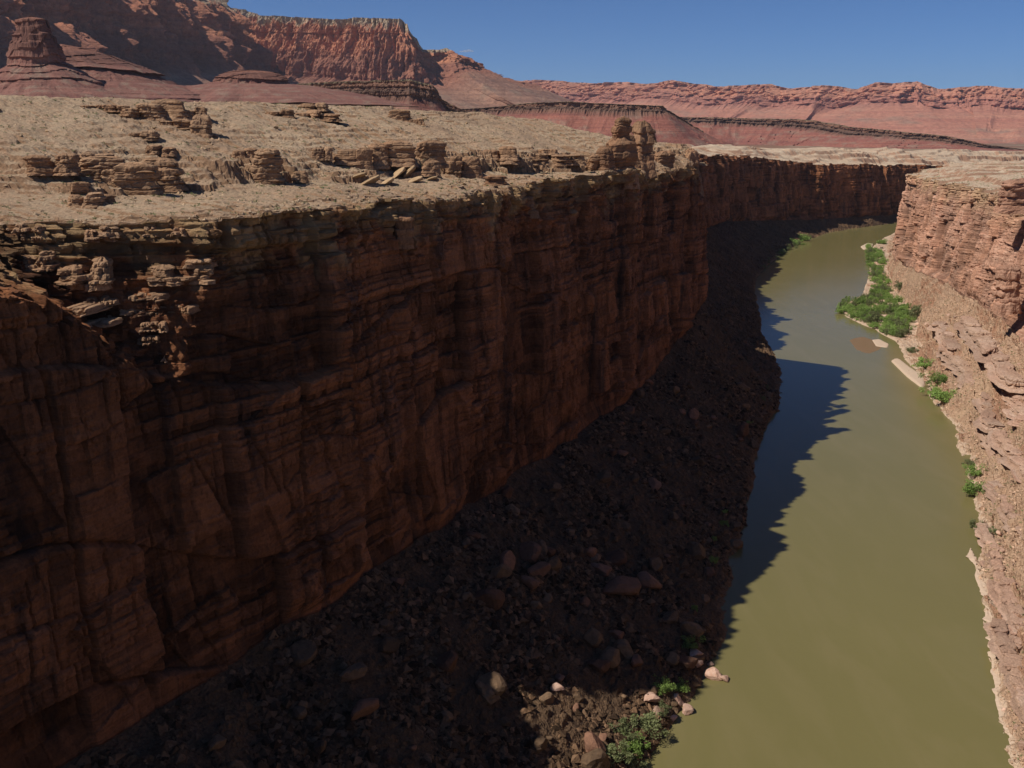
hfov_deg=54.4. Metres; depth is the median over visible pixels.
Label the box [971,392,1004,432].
rock ledge
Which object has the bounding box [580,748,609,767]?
boulder
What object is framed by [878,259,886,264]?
shrub
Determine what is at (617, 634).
boulder
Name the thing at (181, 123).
rock outcrop
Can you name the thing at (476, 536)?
boulder
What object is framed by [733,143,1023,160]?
ground
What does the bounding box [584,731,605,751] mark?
boulder
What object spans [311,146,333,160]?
rock outcrop
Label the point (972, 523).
shrub
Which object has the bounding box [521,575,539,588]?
boulder
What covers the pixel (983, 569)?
rubble
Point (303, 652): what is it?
boulder
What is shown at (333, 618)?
rubble
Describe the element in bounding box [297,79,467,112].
hills
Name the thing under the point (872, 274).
shrub
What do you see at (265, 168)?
rock outcrop
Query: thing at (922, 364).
shrub
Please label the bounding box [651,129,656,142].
hoodoo
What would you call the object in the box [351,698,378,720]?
boulder
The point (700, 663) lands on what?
boulder
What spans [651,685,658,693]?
boulder
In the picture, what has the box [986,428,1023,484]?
rock ledge
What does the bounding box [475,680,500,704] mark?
boulder
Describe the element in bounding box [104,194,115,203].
rock outcrop
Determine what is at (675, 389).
boulder
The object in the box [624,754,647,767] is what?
shrub
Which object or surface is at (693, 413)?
boulder
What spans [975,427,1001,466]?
rock ledge
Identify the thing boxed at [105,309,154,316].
rock block
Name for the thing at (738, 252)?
talus slope
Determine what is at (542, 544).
boulder
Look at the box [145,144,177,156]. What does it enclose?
rock outcrop
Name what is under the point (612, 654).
boulder
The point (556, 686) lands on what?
boulder
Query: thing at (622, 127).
hoodoo
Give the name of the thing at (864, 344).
sandbar
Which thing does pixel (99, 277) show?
rock block
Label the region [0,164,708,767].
canyon wall
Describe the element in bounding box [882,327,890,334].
shrub
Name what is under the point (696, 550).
boulder
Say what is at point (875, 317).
shrub
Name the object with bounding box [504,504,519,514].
boulder
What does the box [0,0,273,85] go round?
hills
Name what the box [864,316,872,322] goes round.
shrub
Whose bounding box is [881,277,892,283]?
shrub
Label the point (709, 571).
boulder
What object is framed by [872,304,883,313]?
shrub
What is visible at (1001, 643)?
rock ledge
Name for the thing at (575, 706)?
boulder
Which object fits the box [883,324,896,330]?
shrub
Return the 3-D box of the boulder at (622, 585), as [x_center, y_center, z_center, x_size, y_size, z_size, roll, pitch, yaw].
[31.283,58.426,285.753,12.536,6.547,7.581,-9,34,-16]
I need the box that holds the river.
[640,223,1013,767]
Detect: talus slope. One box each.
[59,308,779,767]
[700,214,897,399]
[843,233,1023,767]
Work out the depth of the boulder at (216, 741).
179.44 m
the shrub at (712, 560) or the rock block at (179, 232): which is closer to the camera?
the rock block at (179, 232)
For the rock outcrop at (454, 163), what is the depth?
312.38 m
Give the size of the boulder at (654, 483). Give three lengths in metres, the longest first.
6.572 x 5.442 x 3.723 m
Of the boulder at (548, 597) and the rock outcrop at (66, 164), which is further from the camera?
the boulder at (548, 597)
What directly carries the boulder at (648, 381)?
on the talus slope at (221, 708)
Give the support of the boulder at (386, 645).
on the talus slope at (221, 708)
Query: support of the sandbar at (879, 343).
in the river
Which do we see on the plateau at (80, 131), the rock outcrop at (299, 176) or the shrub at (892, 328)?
the rock outcrop at (299, 176)
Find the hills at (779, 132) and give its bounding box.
[680,117,1023,150]
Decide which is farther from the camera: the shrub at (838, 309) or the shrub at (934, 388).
the shrub at (838, 309)
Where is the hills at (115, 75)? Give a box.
[59,44,200,101]
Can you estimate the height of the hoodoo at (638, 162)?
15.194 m
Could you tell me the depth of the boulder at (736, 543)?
349.36 m
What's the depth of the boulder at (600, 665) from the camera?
250.95 m
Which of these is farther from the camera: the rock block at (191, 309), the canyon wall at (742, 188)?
the canyon wall at (742, 188)
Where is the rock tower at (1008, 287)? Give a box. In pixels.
[991,264,1022,315]
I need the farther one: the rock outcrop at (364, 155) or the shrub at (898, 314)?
the shrub at (898, 314)
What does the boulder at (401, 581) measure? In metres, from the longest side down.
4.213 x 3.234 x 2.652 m
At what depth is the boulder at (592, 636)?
258.03 m
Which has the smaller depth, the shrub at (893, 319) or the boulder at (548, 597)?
the boulder at (548, 597)
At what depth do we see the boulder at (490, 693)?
223.63 m
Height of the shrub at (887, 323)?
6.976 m
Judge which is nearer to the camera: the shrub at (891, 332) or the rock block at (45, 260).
the rock block at (45, 260)
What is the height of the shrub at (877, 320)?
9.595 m
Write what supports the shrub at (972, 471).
on the talus slope at (925, 286)
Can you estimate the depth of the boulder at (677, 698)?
254.89 m
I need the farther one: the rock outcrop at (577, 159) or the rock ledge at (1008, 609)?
the rock outcrop at (577, 159)
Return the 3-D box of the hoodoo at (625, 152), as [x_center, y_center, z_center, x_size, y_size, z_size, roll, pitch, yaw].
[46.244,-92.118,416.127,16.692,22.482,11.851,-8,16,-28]
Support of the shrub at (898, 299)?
on the talus slope at (925, 286)
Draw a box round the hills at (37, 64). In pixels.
[0,16,142,98]
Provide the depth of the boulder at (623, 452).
381.34 m
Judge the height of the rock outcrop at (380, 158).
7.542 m
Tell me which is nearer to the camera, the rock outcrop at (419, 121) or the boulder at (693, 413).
the rock outcrop at (419, 121)
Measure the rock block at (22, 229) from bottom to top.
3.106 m
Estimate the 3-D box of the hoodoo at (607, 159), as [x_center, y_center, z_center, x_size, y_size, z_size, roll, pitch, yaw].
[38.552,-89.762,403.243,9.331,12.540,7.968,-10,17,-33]
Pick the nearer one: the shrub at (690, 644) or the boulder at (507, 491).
the shrub at (690, 644)
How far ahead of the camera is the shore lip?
281.29 m
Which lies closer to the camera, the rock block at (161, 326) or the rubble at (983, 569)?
the rock block at (161, 326)
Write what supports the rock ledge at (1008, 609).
on the talus slope at (925, 286)
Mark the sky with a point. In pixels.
(853, 44)
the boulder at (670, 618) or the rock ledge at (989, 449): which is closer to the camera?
the boulder at (670, 618)
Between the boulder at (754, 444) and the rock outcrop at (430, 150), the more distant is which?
the boulder at (754, 444)
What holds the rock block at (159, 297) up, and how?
on the canyon wall at (320, 410)
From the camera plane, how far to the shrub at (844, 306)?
804.84 m
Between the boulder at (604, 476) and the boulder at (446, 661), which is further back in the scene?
the boulder at (604, 476)
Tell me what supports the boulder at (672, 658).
on the talus slope at (221, 708)
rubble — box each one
[1,96,704,224]
[67,308,779,767]
[851,236,1023,765]
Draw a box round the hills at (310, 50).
[231,8,573,108]
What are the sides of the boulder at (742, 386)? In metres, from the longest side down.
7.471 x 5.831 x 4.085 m
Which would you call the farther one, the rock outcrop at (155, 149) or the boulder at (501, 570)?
the boulder at (501, 570)
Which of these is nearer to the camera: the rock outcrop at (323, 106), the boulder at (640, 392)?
the rock outcrop at (323, 106)
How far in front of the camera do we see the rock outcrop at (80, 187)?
206.72 m
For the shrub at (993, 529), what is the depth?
356.98 m
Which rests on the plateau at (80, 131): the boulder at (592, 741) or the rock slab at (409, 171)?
the rock slab at (409, 171)
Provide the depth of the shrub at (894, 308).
791.07 m
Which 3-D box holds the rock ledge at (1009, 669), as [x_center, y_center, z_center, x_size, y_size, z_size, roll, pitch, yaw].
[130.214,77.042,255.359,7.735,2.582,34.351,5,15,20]
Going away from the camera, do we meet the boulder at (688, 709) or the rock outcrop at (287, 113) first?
the boulder at (688, 709)
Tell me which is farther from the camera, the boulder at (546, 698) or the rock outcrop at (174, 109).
the rock outcrop at (174, 109)
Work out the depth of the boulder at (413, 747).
200.48 m
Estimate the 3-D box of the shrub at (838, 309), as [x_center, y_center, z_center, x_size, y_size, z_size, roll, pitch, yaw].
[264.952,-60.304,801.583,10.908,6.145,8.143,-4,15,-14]
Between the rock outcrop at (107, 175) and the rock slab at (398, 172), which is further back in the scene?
the rock slab at (398, 172)
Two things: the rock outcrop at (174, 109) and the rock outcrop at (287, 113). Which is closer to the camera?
the rock outcrop at (174, 109)
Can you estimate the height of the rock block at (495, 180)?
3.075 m
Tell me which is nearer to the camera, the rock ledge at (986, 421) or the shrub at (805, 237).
the rock ledge at (986, 421)
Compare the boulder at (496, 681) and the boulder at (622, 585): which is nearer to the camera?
the boulder at (496, 681)
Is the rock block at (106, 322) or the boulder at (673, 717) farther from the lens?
the boulder at (673, 717)
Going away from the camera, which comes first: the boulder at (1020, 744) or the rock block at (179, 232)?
the rock block at (179, 232)
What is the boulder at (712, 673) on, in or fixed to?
in the river
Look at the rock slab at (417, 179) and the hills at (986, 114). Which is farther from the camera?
the hills at (986, 114)
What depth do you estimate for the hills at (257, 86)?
1349.89 m
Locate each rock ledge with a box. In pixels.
[926,321,960,354]
[936,346,974,387]
[953,316,997,363]
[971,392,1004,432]
[973,522,1003,559]
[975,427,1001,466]
[979,541,1005,606]
[982,480,1021,536]
[983,618,1023,668]
[984,337,1023,393]
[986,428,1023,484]
[994,577,1023,651]
[997,387,1023,426]
[998,654,1023,722]
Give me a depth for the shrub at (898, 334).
702.62 m
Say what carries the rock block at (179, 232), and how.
on the canyon wall at (320, 410)
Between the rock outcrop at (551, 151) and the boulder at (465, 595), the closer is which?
the boulder at (465, 595)
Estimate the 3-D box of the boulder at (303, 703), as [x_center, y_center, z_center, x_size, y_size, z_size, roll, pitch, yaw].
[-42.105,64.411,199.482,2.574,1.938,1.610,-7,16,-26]
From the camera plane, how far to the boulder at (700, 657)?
272.38 m
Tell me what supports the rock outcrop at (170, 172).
on the plateau at (80, 131)
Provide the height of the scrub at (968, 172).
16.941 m
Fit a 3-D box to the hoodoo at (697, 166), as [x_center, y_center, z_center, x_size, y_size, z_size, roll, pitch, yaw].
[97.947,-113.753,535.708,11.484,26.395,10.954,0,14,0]
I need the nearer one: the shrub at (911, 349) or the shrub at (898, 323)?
the shrub at (911, 349)
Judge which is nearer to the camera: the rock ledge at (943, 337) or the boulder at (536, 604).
the boulder at (536, 604)
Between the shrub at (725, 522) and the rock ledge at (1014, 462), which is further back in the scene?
the rock ledge at (1014, 462)
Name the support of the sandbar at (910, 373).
in the river
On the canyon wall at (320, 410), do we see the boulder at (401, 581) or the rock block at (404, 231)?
the rock block at (404, 231)
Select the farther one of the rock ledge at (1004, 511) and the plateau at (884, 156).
the plateau at (884, 156)
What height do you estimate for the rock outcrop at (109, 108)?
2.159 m
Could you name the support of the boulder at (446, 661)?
on the talus slope at (221, 708)
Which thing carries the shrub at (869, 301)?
on the talus slope at (925, 286)
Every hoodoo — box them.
[596,146,617,177]
[605,137,639,188]
[611,116,632,139]
[629,133,640,167]
[632,120,657,178]
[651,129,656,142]
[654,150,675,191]
[684,150,696,166]
[686,148,703,196]
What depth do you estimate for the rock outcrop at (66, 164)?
209.22 m
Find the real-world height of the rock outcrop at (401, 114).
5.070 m
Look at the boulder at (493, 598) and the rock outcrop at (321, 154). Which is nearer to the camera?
the boulder at (493, 598)
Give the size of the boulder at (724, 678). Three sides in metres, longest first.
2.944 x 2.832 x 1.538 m
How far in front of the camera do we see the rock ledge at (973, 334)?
570.65 m
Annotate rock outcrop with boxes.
[22,153,80,175]
[58,152,114,162]
[66,192,106,208]
[70,182,89,191]
[78,156,125,181]
[80,104,129,111]
[101,169,114,186]
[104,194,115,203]
[112,162,164,195]
[118,102,167,120]
[128,130,160,140]
[141,157,188,191]
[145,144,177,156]
[151,99,192,120]
[160,119,191,128]
[188,106,207,116]
[189,114,212,138]
[232,148,257,158]
[249,148,285,184]
[265,109,295,117]
[291,171,309,182]
[295,110,341,121]
[298,102,330,110]
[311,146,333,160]
[333,149,363,164]
[353,147,373,168]
[367,143,390,169]
[383,140,419,166]
[387,109,411,121]
[409,118,425,125]
[415,140,448,167]
[420,160,440,176]
[445,155,462,177]
[461,156,482,178]
[483,146,519,164]
[527,153,550,165]
[539,149,558,154]
[551,153,586,165]
[585,154,599,170]
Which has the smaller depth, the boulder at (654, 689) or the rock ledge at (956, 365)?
the boulder at (654, 689)
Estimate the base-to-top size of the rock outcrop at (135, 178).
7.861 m
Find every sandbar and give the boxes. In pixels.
[850,337,880,352]
[872,339,888,346]
[891,358,924,386]
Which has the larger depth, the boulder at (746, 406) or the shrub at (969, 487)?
the boulder at (746, 406)
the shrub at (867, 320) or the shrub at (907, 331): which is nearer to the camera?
the shrub at (907, 331)
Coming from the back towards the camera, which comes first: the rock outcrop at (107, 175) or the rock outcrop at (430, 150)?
the rock outcrop at (430, 150)
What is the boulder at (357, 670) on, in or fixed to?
on the talus slope at (221, 708)
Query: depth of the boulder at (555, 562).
277.76 m
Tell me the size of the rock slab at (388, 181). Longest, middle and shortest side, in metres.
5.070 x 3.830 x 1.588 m
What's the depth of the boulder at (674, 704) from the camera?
252.32 m
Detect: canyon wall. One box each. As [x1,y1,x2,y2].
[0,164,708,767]
[698,154,942,228]
[892,170,1023,346]
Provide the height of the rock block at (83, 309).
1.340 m
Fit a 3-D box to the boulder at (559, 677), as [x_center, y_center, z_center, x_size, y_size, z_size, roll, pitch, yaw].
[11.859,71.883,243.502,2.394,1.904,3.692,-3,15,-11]
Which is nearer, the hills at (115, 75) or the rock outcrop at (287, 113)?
the rock outcrop at (287, 113)
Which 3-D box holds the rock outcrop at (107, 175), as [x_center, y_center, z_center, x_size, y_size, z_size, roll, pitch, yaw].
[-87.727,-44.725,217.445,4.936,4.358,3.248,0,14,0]
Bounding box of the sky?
[227,0,1023,88]
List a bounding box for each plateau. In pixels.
[0,95,705,225]
[686,144,1023,165]
[907,160,1023,195]
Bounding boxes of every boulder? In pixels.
[208,734,226,751]
[227,760,245,767]
[288,640,316,666]
[292,706,306,718]
[298,700,307,707]
[314,740,326,753]
[339,662,367,681]
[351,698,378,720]
[378,637,399,653]
[389,577,404,586]
[404,635,408,642]
[409,745,416,750]
[435,650,457,670]
[442,710,452,721]
[461,592,472,599]
[466,531,480,539]
[475,587,504,610]
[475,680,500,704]
[476,671,506,695]
[486,683,494,698]
[491,563,511,577]
[499,550,515,569]
[500,485,512,497]
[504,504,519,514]
[519,541,541,563]
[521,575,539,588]
[528,561,550,576]
[531,601,541,608]
[532,736,547,753]
[535,539,547,555]
[539,692,554,704]
[543,593,552,602]
[547,556,561,569]
[548,482,561,491]
[550,682,564,690]
[555,673,564,681]
[565,529,574,533]
[573,693,583,702]
[573,703,578,711]
[580,596,589,606]
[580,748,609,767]
[582,627,602,645]
[584,547,596,556]
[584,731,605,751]
[587,659,611,672]
[591,553,600,561]
[591,563,611,576]
[597,470,611,482]
[597,647,620,667]
[599,733,606,741]
[602,575,641,594]
[605,550,626,565]
[608,630,623,639]
[613,639,633,659]
[617,449,627,455]
[626,406,634,413]
[631,654,642,666]
[635,389,644,396]
[637,571,661,588]
[644,692,660,702]
[645,379,653,383]
[648,477,661,490]
[649,557,662,571]
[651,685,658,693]
[653,706,660,714]
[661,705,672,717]
[662,610,678,624]
[666,652,679,665]
[669,512,678,520]
[670,715,677,721]
[671,386,679,393]
[671,701,677,706]
[674,693,683,705]
[678,655,697,669]
[679,409,685,414]
[680,621,703,636]
[682,703,693,715]
[686,541,705,559]
[688,408,698,419]
[690,648,703,656]
[692,655,704,660]
[696,660,703,667]
[701,594,709,602]
[704,567,714,576]
[705,667,721,680]
[720,675,728,681]
[730,539,742,548]
[736,422,748,435]
[737,382,750,390]
[741,403,749,409]
[750,438,759,448]
[1017,740,1023,750]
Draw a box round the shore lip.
[966,548,1014,743]
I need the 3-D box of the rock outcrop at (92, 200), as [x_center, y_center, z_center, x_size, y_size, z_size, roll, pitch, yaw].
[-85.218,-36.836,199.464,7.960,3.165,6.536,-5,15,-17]
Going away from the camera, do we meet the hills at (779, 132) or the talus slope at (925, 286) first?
the talus slope at (925, 286)
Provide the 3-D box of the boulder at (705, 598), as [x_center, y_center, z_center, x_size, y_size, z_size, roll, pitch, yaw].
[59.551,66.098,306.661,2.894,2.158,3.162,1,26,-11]
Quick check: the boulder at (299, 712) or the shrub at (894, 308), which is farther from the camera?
the shrub at (894, 308)
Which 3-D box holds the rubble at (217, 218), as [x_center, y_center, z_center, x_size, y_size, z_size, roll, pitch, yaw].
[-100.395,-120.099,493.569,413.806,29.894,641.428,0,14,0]
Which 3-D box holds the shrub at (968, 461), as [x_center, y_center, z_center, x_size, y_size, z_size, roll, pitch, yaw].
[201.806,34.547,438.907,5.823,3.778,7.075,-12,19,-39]
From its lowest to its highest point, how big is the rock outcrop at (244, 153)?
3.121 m
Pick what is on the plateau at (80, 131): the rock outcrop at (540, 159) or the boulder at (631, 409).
the rock outcrop at (540, 159)
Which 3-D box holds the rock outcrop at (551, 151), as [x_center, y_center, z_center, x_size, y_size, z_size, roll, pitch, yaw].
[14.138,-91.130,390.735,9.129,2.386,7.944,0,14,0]
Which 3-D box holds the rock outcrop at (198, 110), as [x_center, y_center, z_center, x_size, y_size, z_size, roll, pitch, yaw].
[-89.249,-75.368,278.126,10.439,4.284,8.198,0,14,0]
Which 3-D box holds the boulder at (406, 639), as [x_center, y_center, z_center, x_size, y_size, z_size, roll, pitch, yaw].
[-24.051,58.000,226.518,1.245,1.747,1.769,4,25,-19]
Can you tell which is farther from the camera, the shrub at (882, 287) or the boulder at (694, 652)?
the shrub at (882, 287)
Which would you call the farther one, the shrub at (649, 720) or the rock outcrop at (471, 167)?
the rock outcrop at (471, 167)
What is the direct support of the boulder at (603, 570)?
on the talus slope at (221, 708)
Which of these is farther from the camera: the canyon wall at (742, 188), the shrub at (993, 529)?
the canyon wall at (742, 188)
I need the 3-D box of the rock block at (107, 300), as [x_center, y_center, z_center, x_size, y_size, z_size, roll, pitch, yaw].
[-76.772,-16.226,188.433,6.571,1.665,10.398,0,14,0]
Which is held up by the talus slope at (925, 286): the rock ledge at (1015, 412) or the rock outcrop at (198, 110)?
the rock ledge at (1015, 412)
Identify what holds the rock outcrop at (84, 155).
on the plateau at (80, 131)
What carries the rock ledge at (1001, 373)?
on the talus slope at (925, 286)
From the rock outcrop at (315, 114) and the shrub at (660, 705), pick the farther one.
the rock outcrop at (315, 114)
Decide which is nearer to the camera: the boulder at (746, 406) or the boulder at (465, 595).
the boulder at (465, 595)
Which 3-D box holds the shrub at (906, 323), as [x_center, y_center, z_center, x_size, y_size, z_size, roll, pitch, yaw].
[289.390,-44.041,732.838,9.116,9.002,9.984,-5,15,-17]
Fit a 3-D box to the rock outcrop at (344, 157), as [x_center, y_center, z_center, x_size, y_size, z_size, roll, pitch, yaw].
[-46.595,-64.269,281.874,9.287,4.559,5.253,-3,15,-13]
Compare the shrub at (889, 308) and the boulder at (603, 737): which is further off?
the shrub at (889, 308)
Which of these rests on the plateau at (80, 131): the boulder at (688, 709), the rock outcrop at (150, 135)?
the rock outcrop at (150, 135)
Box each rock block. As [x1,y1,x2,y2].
[0,222,47,240]
[23,250,59,271]
[53,256,115,291]
[66,303,112,316]
[83,226,135,242]
[83,295,119,305]
[85,317,122,328]
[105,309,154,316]
[128,292,169,302]
[137,335,160,345]
[139,321,168,332]
[142,226,173,236]
[146,258,217,286]
[154,304,200,313]
[172,227,208,236]
[394,215,414,248]
[483,175,509,185]
[526,196,540,218]
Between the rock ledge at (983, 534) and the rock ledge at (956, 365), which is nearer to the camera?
the rock ledge at (983, 534)
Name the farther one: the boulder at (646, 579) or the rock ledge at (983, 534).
the rock ledge at (983, 534)
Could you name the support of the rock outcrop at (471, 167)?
on the plateau at (80, 131)
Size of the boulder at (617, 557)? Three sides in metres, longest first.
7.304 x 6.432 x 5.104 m
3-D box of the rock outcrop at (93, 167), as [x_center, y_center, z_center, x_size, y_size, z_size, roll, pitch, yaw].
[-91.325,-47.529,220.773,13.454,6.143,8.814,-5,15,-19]
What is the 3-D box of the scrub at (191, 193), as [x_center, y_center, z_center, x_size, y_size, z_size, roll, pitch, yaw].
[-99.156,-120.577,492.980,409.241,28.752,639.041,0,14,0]
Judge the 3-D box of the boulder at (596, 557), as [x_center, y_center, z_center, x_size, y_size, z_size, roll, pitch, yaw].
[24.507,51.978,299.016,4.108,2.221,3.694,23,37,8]
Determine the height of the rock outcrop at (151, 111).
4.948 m
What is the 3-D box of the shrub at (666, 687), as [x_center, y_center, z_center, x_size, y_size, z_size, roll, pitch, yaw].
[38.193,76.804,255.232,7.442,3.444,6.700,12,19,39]
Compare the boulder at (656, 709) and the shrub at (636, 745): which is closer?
the shrub at (636, 745)
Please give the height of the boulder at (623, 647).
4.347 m
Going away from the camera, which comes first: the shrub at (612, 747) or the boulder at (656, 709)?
the shrub at (612, 747)
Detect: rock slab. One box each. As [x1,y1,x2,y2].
[353,172,365,177]
[361,175,379,184]
[381,177,393,184]
[391,167,405,177]
[403,165,415,177]
[408,176,422,182]
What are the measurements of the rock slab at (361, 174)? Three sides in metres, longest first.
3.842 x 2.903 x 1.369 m
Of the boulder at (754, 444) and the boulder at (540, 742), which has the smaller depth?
the boulder at (540, 742)
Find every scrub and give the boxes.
[0,95,703,224]
[888,258,1023,759]
[909,162,1022,189]
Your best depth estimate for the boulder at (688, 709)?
251.37 m
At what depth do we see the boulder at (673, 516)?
347.94 m
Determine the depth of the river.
328.48 m
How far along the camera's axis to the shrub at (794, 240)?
1287.81 m
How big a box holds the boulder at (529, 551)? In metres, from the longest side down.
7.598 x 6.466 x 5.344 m
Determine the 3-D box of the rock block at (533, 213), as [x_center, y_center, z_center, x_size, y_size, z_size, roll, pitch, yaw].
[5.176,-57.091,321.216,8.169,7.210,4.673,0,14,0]
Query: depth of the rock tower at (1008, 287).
546.17 m
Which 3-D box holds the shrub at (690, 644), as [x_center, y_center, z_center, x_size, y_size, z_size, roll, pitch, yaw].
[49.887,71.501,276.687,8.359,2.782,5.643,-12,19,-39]
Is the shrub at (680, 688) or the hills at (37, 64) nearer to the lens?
the shrub at (680, 688)
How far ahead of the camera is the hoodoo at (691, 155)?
516.60 m
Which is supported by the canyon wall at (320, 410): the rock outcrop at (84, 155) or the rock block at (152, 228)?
the rock block at (152, 228)
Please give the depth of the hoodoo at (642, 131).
442.05 m
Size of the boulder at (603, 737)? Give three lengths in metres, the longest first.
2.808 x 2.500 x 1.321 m
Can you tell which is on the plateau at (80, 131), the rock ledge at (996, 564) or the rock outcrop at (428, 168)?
the rock outcrop at (428, 168)
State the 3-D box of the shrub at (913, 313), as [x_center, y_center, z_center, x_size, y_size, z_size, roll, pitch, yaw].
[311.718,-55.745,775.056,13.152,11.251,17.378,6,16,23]
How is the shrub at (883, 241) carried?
on the talus slope at (925, 286)
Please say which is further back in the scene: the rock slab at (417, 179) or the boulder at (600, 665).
the rock slab at (417, 179)
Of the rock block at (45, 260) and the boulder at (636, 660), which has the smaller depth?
the rock block at (45, 260)
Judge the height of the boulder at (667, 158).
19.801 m
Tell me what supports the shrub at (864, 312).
on the talus slope at (925, 286)
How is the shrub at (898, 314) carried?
on the talus slope at (925, 286)
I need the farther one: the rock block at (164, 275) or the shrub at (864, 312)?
the shrub at (864, 312)
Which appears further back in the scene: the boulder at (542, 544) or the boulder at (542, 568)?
the boulder at (542, 544)
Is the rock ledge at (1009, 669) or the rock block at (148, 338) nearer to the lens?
the rock block at (148, 338)
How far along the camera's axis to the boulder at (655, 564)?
308.81 m
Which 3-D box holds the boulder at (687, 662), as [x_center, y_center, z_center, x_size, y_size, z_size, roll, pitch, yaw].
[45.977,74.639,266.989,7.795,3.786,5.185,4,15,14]
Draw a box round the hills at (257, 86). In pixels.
[187,70,421,107]
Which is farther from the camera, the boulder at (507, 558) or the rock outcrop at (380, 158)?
the rock outcrop at (380, 158)
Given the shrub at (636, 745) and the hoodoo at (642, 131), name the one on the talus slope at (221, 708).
the shrub at (636, 745)
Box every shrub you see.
[605,738,632,766]
[607,717,641,741]
[618,730,650,758]
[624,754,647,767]
[630,710,668,739]
[652,675,676,695]
[658,699,671,717]
[674,677,690,692]
[681,635,705,648]
[691,605,697,611]
[709,555,717,563]
[719,520,728,526]
[790,239,802,242]
[797,233,811,240]
[834,305,848,312]
[841,295,851,302]
[842,304,855,311]
[847,307,856,313]
[855,310,868,317]
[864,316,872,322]
[865,298,875,304]
[869,269,877,276]
[870,312,879,322]
[871,313,882,321]
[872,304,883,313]
[876,239,886,243]
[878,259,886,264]
[879,316,891,320]
[879,321,891,327]
[880,284,889,291]
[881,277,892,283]
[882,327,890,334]
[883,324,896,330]
[885,304,893,312]
[887,316,899,322]
[888,329,898,335]
[891,306,900,312]
[893,280,902,289]
[893,329,905,336]
[894,295,903,301]
[895,311,903,318]
[895,318,907,328]
[902,318,912,329]
[904,326,911,334]
[905,306,920,318]
[905,347,918,352]
[912,356,934,368]
[917,370,947,384]
[919,384,944,393]
[928,388,957,402]
[962,458,977,465]
[962,463,987,475]
[962,478,985,495]
[969,518,984,530]
[988,526,996,534]
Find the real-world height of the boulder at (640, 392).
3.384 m
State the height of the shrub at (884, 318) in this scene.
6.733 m
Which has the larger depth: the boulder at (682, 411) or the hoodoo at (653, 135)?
the hoodoo at (653, 135)
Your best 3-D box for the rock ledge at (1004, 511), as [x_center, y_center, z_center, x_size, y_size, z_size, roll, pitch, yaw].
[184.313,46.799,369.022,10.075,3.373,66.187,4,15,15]
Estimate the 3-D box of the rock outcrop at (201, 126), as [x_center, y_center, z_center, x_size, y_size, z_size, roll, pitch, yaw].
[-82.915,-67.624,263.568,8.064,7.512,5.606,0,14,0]
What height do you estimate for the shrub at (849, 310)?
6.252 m
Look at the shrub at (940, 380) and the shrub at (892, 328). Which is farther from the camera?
the shrub at (892, 328)
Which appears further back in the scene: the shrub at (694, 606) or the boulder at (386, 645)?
the shrub at (694, 606)
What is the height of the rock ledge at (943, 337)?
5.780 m
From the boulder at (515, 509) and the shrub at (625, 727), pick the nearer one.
the shrub at (625, 727)
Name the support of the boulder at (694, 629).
on the talus slope at (221, 708)
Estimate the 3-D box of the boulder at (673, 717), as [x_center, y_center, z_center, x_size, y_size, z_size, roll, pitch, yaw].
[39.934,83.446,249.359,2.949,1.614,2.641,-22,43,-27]
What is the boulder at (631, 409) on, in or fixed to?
on the talus slope at (221, 708)
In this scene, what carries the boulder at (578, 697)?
on the talus slope at (221, 708)
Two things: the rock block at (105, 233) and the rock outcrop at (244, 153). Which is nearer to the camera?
the rock block at (105, 233)
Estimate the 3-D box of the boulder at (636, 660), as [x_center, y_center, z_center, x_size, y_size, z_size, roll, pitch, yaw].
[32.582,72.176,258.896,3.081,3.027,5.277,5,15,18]
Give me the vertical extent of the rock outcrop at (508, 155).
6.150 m
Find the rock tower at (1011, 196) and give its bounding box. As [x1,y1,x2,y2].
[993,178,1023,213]
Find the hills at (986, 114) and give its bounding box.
[516,80,1023,143]
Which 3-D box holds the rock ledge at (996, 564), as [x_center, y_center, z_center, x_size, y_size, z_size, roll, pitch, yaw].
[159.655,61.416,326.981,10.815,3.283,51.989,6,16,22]
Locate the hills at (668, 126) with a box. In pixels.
[463,102,736,145]
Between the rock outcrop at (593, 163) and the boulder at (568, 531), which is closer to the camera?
the boulder at (568, 531)
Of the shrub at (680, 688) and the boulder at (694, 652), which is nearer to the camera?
the shrub at (680, 688)
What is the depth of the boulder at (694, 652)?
273.26 m
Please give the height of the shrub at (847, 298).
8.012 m

